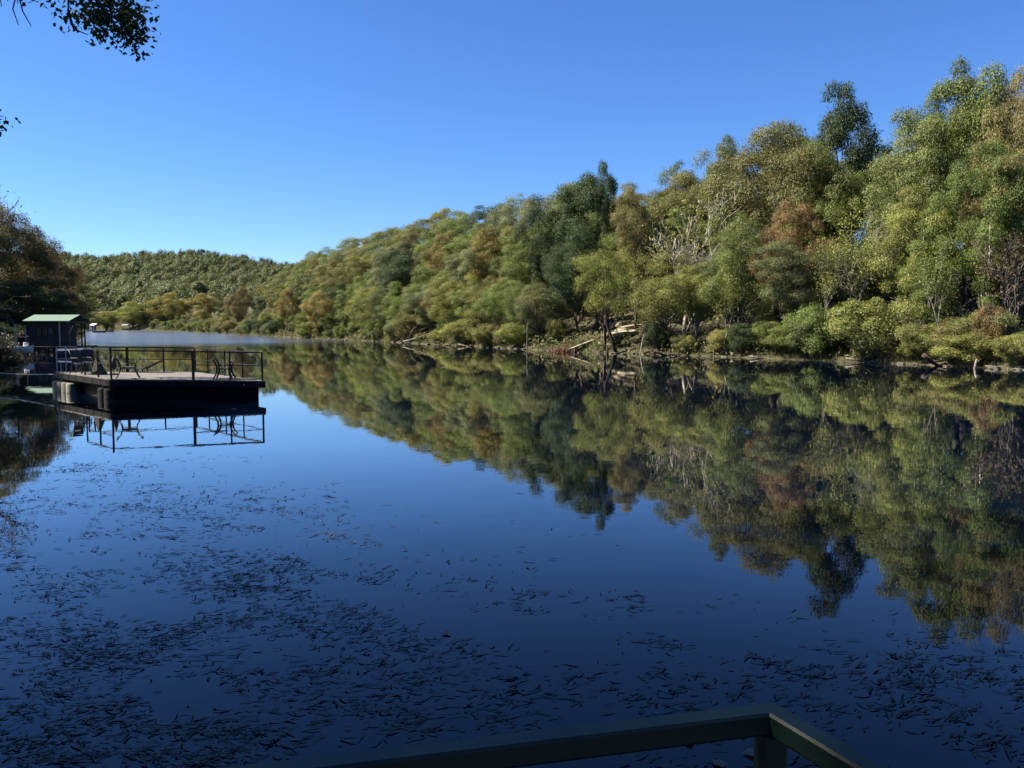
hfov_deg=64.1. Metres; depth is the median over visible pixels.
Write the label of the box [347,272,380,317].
broadleaf tree
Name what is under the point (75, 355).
patio chair
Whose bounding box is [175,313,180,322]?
broadleaf tree
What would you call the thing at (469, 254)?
broadleaf tree
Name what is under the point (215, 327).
shrub
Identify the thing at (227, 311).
broadleaf tree
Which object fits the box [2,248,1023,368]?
terrain
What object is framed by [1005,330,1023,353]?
shrub
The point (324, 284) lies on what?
broadleaf tree
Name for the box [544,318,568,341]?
shrub
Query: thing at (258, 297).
willow tree
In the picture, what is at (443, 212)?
broadleaf tree
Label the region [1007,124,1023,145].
broadleaf tree
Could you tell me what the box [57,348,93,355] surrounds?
covered boat
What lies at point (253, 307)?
oak tree
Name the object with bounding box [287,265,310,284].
broadleaf tree
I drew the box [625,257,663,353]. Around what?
slender tree
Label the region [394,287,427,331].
willow tree
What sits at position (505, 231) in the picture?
broadleaf tree
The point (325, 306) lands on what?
broadleaf tree
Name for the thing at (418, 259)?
broadleaf tree
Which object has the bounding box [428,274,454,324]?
broadleaf tree
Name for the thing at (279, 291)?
broadleaf tree
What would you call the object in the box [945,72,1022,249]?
broadleaf tree
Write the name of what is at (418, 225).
broadleaf tree
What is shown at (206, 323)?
shrub
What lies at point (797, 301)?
broadleaf tree
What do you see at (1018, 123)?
broadleaf tree
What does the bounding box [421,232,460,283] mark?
broadleaf tree
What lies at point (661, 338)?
shrub
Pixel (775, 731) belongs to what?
guard rail
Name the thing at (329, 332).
shrub
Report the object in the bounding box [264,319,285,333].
shrub
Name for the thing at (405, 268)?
oak tree
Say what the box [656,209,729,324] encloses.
bare tree
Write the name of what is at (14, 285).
broadleaf tree
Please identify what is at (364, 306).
broadleaf tree
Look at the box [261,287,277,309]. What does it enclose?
willow tree
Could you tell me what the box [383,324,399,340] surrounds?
shrub
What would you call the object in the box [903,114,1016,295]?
broadleaf tree
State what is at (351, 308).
broadleaf tree
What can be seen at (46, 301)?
broadleaf tree
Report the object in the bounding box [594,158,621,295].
oak tree
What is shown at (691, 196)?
oak tree
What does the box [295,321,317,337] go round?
shrub
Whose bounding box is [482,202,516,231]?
broadleaf tree
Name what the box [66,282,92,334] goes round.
broadleaf tree
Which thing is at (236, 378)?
rubber mat
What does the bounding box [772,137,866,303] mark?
broadleaf tree
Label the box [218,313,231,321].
broadleaf tree
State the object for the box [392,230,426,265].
broadleaf tree
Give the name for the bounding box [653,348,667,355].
driftwood log
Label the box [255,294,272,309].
broadleaf tree
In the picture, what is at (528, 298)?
slender tree
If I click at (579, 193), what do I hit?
oak tree
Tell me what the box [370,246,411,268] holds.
broadleaf tree
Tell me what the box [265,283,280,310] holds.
broadleaf tree
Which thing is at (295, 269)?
broadleaf tree
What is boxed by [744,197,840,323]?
broadleaf tree
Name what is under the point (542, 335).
shrub
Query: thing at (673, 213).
broadleaf tree
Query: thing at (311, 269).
broadleaf tree
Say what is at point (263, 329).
shrub
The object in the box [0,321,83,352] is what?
undergrowth
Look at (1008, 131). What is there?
willow tree
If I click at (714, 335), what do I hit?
shrub
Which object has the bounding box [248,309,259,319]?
broadleaf tree
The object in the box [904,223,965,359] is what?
slender tree
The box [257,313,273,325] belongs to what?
broadleaf tree
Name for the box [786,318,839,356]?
shrub
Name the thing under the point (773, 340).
shrub
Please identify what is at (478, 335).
shrub
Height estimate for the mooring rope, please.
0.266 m
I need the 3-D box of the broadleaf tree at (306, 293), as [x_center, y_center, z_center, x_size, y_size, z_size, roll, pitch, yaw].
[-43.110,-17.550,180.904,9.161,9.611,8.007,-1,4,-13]
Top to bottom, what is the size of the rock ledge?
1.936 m
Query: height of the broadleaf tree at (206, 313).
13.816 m
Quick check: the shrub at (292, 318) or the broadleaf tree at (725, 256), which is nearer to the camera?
the broadleaf tree at (725, 256)
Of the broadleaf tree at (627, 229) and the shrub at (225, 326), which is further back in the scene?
the shrub at (225, 326)
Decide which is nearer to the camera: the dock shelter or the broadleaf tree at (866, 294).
the broadleaf tree at (866, 294)
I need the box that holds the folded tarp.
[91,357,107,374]
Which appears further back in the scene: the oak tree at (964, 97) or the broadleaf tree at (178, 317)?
the broadleaf tree at (178, 317)
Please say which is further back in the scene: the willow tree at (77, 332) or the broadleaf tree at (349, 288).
the broadleaf tree at (349, 288)
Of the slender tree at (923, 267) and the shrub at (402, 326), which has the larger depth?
the shrub at (402, 326)
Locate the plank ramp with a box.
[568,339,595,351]
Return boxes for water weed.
[0,420,1023,767]
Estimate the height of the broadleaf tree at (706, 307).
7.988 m
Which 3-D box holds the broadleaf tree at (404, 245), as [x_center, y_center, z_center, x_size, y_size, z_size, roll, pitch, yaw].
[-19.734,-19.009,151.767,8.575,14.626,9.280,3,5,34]
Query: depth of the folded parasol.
32.89 m
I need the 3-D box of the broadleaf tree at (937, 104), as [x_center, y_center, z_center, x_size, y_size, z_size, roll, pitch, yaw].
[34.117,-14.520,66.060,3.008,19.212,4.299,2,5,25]
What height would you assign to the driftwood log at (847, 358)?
0.535 m
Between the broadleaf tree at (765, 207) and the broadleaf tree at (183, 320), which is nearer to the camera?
the broadleaf tree at (765, 207)
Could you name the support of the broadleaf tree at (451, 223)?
on the terrain at (707, 328)
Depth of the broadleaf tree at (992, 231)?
54.06 m
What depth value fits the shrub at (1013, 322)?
53.30 m
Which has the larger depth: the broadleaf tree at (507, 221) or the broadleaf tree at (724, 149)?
the broadleaf tree at (507, 221)
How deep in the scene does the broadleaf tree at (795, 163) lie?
74.49 m
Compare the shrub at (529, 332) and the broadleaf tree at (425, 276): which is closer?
the shrub at (529, 332)
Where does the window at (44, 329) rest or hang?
in the boathouse
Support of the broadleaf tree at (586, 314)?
on the terrain at (707, 328)
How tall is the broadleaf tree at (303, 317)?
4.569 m
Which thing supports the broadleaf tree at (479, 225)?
on the terrain at (707, 328)
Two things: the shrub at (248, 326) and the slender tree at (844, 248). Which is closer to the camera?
the slender tree at (844, 248)
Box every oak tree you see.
[249,294,260,309]
[377,249,421,314]
[551,169,604,321]
[555,178,618,230]
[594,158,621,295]
[662,180,719,262]
[806,78,882,304]
[911,55,1020,307]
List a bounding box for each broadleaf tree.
[0,203,17,271]
[0,205,66,337]
[0,277,86,334]
[0,281,38,331]
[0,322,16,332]
[13,224,74,324]
[23,246,87,309]
[42,270,113,329]
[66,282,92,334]
[85,311,109,330]
[94,311,121,330]
[112,301,150,327]
[143,291,194,321]
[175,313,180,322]
[179,315,186,322]
[185,293,219,319]
[192,315,199,325]
[215,300,225,312]
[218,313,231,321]
[224,286,253,324]
[224,307,232,317]
[244,290,260,304]
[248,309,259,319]
[254,305,264,318]
[255,284,266,294]
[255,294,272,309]
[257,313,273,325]
[263,277,275,295]
[263,308,273,318]
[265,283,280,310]
[269,271,290,287]
[270,306,287,330]
[271,283,291,305]
[271,287,302,333]
[279,267,298,288]
[282,266,290,277]
[284,275,306,297]
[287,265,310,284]
[288,274,314,291]
[290,263,307,284]
[292,287,307,313]
[293,251,318,267]
[295,314,310,322]
[296,283,324,313]
[298,292,322,319]
[300,290,336,335]
[302,284,311,298]
[304,257,321,278]
[308,265,337,297]
[315,247,347,267]
[316,237,360,266]
[319,283,337,311]
[320,282,353,314]
[321,256,381,296]
[323,259,340,294]
[333,290,351,327]
[342,276,366,308]
[344,238,359,263]
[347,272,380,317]
[347,296,366,329]
[348,237,369,259]
[352,252,374,284]
[353,231,397,260]
[355,296,376,322]
[356,267,383,317]
[357,226,400,257]
[361,288,400,325]
[367,249,381,277]
[369,251,391,287]
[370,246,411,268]
[373,276,399,312]
[375,281,404,332]
[378,241,420,281]
[390,218,438,243]
[391,240,428,265]
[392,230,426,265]
[400,281,450,332]
[402,265,459,309]
[409,221,426,244]
[411,253,424,284]
[414,216,470,263]
[418,237,450,282]
[418,276,464,326]
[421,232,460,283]
[426,273,487,330]
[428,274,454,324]
[429,207,468,237]
[433,213,478,241]
[439,238,474,283]
[440,222,487,280]
[440,254,469,318]
[448,288,482,321]
[451,249,492,290]
[457,280,493,324]
[458,242,491,306]
[461,204,497,230]
[461,222,503,276]
[465,226,509,308]
[471,277,535,324]
[475,217,515,275]
[479,225,531,288]
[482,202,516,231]
[483,246,515,316]
[488,224,550,308]
[496,243,545,322]
[496,265,508,319]
[509,283,573,344]
[512,189,582,312]
[518,208,561,264]
[523,233,563,309]
[533,197,598,243]
[538,193,558,221]
[543,224,615,334]
[576,204,635,232]
[577,253,617,323]
[584,216,656,317]
[608,181,646,285]
[610,185,666,329]
[638,221,685,316]
[641,169,723,253]
[653,204,716,289]
[654,159,730,254]
[656,262,732,340]
[693,118,845,315]
[693,250,768,326]
[694,210,786,323]
[704,134,742,306]
[725,203,799,309]
[733,145,806,241]
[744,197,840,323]
[749,238,846,319]
[752,122,817,204]
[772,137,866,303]
[791,150,870,222]
[820,240,881,317]
[834,170,913,307]
[852,140,921,299]
[860,105,974,315]
[860,184,958,324]
[896,206,961,349]
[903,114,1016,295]
[916,83,952,275]
[926,138,1023,308]
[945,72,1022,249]
[956,152,1023,310]
[958,64,1023,288]
[998,222,1023,319]
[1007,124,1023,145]
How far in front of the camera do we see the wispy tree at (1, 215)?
42.97 m
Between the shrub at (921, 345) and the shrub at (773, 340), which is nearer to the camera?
the shrub at (921, 345)
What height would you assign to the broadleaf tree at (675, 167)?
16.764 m
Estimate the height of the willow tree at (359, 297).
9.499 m
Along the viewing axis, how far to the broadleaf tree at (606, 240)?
89.73 m
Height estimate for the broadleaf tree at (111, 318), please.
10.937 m
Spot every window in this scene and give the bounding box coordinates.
[37,328,41,335]
[42,328,47,335]
[49,328,53,335]
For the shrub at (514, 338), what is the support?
on the terrain at (707, 328)
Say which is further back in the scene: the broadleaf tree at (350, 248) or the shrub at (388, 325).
the broadleaf tree at (350, 248)
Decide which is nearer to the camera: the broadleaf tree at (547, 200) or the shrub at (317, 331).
the broadleaf tree at (547, 200)
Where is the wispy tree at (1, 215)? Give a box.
[0,183,43,337]
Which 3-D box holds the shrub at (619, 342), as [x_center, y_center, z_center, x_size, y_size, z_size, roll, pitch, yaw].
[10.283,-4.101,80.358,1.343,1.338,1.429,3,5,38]
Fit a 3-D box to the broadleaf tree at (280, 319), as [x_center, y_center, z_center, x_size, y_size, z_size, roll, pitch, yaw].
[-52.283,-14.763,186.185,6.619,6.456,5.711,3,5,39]
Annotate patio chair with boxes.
[69,349,92,373]
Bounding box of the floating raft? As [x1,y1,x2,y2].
[52,346,265,399]
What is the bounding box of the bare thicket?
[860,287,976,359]
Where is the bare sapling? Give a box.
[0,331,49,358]
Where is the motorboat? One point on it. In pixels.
(24, 347)
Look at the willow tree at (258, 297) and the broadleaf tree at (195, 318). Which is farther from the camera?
the broadleaf tree at (195, 318)
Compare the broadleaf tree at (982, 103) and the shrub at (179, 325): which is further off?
the shrub at (179, 325)
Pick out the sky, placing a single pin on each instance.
(278, 130)
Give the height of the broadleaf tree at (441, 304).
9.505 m
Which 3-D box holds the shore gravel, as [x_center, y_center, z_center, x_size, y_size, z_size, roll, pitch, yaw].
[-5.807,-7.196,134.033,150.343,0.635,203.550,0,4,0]
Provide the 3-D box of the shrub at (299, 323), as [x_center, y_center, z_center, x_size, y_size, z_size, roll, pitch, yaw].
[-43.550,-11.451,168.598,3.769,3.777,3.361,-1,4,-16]
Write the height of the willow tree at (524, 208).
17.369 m
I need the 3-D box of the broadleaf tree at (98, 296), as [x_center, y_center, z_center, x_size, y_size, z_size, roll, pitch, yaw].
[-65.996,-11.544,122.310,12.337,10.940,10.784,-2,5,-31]
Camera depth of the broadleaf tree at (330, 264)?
219.97 m
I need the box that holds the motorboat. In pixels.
[11,339,33,352]
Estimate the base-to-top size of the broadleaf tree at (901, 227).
12.767 m
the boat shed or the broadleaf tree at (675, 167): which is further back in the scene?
the boat shed
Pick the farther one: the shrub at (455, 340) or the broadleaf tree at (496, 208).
the broadleaf tree at (496, 208)
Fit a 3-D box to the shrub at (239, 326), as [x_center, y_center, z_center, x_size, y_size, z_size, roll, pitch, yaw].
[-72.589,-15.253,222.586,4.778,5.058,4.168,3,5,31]
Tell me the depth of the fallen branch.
115.30 m
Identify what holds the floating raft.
on the water
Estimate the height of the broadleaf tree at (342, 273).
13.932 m
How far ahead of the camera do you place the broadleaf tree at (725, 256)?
70.39 m
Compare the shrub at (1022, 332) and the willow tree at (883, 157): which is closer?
the shrub at (1022, 332)
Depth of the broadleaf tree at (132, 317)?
387.93 m
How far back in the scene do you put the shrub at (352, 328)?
145.39 m
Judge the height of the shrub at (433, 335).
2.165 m
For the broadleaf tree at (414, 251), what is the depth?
158.09 m
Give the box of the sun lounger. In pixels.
[116,360,163,372]
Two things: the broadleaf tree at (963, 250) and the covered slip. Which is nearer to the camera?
the broadleaf tree at (963, 250)
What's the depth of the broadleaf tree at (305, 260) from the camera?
282.75 m
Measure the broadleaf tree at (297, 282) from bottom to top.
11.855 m
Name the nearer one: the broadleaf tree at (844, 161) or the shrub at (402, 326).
the broadleaf tree at (844, 161)
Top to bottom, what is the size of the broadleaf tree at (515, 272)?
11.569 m
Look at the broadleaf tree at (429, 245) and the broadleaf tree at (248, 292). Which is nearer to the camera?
the broadleaf tree at (429, 245)
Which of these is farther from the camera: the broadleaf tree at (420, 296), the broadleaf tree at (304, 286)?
the broadleaf tree at (304, 286)
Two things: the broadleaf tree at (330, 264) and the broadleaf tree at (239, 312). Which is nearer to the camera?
the broadleaf tree at (330, 264)
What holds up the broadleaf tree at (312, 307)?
on the terrain at (707, 328)
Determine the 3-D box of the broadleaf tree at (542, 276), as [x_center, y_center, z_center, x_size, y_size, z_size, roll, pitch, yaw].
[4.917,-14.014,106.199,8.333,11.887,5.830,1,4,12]
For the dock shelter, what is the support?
in the water
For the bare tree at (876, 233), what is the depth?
62.72 m
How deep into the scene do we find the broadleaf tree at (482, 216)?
152.10 m
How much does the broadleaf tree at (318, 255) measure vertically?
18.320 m
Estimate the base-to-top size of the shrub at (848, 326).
5.614 m
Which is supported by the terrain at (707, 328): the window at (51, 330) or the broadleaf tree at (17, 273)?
the broadleaf tree at (17, 273)
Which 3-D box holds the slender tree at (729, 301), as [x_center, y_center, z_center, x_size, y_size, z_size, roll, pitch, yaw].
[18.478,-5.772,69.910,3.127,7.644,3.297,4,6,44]
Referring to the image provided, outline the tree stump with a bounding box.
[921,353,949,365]
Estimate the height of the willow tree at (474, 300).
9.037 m
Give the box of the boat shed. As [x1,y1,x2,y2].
[88,323,96,330]
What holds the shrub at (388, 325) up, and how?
on the terrain at (707, 328)
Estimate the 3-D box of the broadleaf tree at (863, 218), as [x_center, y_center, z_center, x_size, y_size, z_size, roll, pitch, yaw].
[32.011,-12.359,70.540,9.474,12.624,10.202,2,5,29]
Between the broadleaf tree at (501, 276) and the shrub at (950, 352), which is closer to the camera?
the shrub at (950, 352)
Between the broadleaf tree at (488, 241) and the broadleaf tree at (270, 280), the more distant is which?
the broadleaf tree at (270, 280)
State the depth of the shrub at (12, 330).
83.60 m
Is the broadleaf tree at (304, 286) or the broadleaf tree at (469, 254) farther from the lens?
the broadleaf tree at (304, 286)
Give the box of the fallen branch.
[403,329,434,341]
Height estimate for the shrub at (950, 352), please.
2.605 m
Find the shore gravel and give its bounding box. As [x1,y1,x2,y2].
[238,334,1023,369]
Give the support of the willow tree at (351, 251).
on the terrain at (707, 328)
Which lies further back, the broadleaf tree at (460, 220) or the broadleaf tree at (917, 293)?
the broadleaf tree at (460, 220)
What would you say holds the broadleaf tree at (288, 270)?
on the terrain at (707, 328)
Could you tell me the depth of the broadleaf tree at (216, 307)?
347.03 m
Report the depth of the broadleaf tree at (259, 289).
365.52 m
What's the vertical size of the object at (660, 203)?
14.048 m
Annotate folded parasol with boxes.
[109,356,117,374]
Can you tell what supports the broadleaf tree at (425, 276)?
on the terrain at (707, 328)
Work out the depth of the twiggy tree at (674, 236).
78.00 m
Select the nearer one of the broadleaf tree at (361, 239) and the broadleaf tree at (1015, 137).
the broadleaf tree at (1015, 137)
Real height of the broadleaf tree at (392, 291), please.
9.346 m
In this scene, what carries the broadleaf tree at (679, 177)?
on the terrain at (707, 328)
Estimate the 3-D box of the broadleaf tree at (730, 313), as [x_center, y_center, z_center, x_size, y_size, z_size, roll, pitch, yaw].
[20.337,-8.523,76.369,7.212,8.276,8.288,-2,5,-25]
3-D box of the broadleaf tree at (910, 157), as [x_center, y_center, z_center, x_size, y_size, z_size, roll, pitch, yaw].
[31.742,-12.590,63.389,9.125,18.184,10.439,2,5,24]
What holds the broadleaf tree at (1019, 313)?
on the terrain at (707, 328)
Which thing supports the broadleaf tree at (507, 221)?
on the terrain at (707, 328)
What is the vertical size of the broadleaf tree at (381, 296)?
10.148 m
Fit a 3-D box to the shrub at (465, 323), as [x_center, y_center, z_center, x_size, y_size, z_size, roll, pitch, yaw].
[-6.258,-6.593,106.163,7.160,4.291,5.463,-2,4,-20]
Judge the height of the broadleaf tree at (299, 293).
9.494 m
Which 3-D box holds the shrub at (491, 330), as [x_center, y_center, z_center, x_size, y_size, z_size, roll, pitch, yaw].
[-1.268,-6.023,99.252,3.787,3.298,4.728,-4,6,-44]
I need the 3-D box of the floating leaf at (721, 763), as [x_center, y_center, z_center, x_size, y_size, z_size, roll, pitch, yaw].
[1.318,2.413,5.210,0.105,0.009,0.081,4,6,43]
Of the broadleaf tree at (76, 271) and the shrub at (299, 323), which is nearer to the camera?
the broadleaf tree at (76, 271)
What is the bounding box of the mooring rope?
[0,373,53,374]
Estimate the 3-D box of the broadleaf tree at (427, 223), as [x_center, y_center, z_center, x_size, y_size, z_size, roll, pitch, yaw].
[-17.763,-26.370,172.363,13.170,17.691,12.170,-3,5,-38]
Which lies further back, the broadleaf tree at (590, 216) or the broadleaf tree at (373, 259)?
the broadleaf tree at (373, 259)
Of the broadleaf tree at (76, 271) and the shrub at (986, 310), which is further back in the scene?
the broadleaf tree at (76, 271)
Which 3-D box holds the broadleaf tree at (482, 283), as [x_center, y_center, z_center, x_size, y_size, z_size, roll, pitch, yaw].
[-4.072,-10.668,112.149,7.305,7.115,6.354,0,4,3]
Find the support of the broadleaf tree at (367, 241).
on the terrain at (707, 328)
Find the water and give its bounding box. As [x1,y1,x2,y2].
[0,330,1023,767]
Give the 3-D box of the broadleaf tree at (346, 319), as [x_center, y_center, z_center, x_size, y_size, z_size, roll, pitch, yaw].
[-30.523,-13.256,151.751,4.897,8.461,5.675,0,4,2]
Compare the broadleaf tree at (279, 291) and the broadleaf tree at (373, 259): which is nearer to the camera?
the broadleaf tree at (373, 259)
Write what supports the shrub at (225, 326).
on the terrain at (707, 328)
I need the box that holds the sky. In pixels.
[0,0,1023,265]
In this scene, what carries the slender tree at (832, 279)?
on the terrain at (707, 328)
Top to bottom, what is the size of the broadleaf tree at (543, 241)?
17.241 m
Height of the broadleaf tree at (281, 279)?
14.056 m
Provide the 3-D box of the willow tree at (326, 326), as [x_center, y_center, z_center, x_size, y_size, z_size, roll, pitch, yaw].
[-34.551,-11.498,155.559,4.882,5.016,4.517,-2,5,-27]
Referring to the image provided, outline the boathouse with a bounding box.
[23,315,97,354]
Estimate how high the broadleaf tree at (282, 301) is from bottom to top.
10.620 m
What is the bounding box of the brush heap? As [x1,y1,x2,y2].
[549,345,574,352]
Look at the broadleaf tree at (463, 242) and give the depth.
129.14 m
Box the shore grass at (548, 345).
[91,327,1023,368]
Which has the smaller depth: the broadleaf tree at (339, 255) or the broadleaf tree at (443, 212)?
the broadleaf tree at (443, 212)
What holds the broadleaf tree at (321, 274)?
on the terrain at (707, 328)
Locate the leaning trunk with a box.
[604,305,617,352]
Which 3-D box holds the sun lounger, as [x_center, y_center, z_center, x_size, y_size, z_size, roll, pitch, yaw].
[-16.023,-0.759,35.193,1.873,0.511,0.600,0,4,-3]
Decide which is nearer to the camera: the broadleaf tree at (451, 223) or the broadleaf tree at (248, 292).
the broadleaf tree at (451, 223)
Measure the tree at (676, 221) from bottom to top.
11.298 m
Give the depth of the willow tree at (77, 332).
100.85 m
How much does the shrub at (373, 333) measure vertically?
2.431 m
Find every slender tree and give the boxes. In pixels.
[516,278,542,348]
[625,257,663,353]
[710,276,741,355]
[804,231,863,359]
[822,201,893,321]
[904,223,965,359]
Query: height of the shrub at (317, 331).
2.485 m
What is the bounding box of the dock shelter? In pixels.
[5,323,27,354]
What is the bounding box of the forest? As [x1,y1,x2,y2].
[0,248,346,322]
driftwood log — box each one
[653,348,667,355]
[845,357,868,361]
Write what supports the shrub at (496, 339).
on the terrain at (707, 328)
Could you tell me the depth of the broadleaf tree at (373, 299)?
134.07 m
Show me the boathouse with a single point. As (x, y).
(51, 332)
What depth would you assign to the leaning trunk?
78.67 m
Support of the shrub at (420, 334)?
on the terrain at (707, 328)
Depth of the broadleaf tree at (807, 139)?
89.44 m
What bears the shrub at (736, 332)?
on the terrain at (707, 328)
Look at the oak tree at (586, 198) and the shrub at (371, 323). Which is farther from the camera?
the shrub at (371, 323)
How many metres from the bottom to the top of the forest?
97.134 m
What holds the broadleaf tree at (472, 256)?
on the terrain at (707, 328)
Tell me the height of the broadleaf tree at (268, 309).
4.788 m
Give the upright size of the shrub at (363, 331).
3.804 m
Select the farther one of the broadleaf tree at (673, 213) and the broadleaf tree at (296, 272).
the broadleaf tree at (296, 272)
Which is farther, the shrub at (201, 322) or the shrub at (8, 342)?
the shrub at (201, 322)
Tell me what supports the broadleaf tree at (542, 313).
on the terrain at (707, 328)
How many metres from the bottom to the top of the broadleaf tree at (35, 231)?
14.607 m
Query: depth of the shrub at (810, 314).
62.93 m
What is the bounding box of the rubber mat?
[215,378,257,379]
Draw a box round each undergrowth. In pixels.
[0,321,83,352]
[85,278,1023,364]
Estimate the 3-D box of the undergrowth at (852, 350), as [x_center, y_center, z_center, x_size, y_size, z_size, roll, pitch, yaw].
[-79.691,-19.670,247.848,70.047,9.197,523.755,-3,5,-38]
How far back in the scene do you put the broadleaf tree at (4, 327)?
57.48 m
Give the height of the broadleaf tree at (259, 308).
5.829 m
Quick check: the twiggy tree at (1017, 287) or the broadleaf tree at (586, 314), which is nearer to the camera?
the twiggy tree at (1017, 287)
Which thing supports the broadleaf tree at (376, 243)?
on the terrain at (707, 328)
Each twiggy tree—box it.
[636,174,760,331]
[947,220,1023,333]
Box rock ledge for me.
[607,320,642,338]
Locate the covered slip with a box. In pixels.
[57,323,85,348]
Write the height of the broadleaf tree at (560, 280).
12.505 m
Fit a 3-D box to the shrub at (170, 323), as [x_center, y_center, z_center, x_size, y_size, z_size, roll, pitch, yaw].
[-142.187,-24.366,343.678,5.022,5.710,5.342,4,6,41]
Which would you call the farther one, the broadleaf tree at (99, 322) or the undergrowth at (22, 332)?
the broadleaf tree at (99, 322)
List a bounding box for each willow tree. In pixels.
[28,300,95,335]
[253,294,265,312]
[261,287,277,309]
[296,246,343,270]
[318,311,341,330]
[341,284,385,326]
[345,238,372,262]
[372,223,414,252]
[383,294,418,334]
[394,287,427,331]
[459,275,507,330]
[481,193,545,244]
[498,281,547,331]
[516,196,551,226]
[570,244,637,350]
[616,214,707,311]
[625,249,699,346]
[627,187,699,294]
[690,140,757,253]
[863,108,947,212]
[987,91,1023,144]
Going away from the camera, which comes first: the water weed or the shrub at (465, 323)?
the water weed
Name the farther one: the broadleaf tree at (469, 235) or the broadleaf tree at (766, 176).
the broadleaf tree at (469, 235)
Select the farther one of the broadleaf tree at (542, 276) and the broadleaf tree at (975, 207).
the broadleaf tree at (542, 276)
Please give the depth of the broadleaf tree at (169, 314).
354.19 m
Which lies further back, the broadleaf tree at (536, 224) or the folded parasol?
the broadleaf tree at (536, 224)
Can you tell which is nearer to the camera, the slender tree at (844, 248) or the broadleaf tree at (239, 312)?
the slender tree at (844, 248)
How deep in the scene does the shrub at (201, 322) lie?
285.45 m
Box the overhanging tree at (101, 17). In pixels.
[0,0,160,136]
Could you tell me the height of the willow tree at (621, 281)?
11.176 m
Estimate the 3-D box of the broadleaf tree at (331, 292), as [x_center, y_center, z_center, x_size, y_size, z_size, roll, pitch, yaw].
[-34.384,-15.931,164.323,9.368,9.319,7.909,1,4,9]
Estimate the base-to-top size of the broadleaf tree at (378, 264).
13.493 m
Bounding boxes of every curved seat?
[114,357,140,378]
[211,358,236,378]
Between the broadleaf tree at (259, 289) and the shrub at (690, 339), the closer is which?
the shrub at (690, 339)
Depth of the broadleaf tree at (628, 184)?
110.19 m
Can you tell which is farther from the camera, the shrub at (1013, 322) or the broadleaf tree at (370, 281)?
the broadleaf tree at (370, 281)
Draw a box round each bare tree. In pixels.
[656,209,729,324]
[823,209,906,332]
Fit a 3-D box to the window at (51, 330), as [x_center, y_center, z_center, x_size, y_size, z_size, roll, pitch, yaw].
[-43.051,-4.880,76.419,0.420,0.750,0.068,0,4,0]
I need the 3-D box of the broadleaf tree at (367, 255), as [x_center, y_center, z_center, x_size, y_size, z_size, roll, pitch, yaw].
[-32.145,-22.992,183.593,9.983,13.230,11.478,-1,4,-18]
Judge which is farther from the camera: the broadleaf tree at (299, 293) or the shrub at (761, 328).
the broadleaf tree at (299, 293)
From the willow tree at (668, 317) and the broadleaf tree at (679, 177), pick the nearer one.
the willow tree at (668, 317)
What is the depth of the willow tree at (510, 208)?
140.17 m
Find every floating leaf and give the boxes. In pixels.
[712,760,727,766]
[743,748,753,755]
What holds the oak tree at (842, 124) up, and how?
on the terrain at (707, 328)
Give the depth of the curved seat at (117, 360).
30.90 m
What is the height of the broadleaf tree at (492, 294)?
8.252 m
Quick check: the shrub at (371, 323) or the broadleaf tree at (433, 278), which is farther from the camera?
the shrub at (371, 323)
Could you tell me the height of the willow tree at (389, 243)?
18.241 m
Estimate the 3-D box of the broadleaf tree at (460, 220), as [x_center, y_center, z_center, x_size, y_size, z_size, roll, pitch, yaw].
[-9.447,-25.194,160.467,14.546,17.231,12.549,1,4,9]
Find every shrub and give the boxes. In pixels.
[0,317,18,334]
[0,336,14,352]
[0,346,29,363]
[166,320,178,327]
[174,322,184,328]
[182,321,198,329]
[191,319,208,331]
[203,319,214,330]
[211,323,222,332]
[216,320,237,331]
[235,319,248,332]
[241,319,256,332]
[251,319,270,330]
[260,322,275,333]
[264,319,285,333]
[287,314,305,333]
[292,320,305,330]
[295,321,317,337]
[312,327,324,336]
[324,329,338,336]
[332,326,347,338]
[346,323,359,335]
[356,321,375,337]
[364,318,384,336]
[370,331,382,340]
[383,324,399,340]
[385,317,419,338]
[389,314,430,338]
[413,333,426,341]
[428,330,447,341]
[438,317,488,344]
[447,325,469,343]
[468,322,494,346]
[485,321,520,338]
[491,325,507,345]
[494,321,542,347]
[521,322,547,341]
[539,332,548,342]
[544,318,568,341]
[609,335,621,344]
[641,322,673,350]
[671,334,699,351]
[705,328,733,352]
[719,321,764,353]
[748,320,789,349]
[761,325,811,352]
[781,302,844,357]
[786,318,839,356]
[821,296,928,360]
[893,322,956,360]
[927,331,999,363]
[928,316,988,353]
[944,310,1022,347]
[969,300,1008,360]
[989,334,1023,365]
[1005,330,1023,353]
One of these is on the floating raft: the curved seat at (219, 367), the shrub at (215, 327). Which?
the curved seat at (219, 367)
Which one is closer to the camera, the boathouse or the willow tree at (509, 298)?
the boathouse
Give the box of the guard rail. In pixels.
[223,702,884,767]
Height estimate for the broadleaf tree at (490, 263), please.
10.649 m
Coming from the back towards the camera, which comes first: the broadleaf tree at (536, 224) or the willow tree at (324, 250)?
the willow tree at (324, 250)

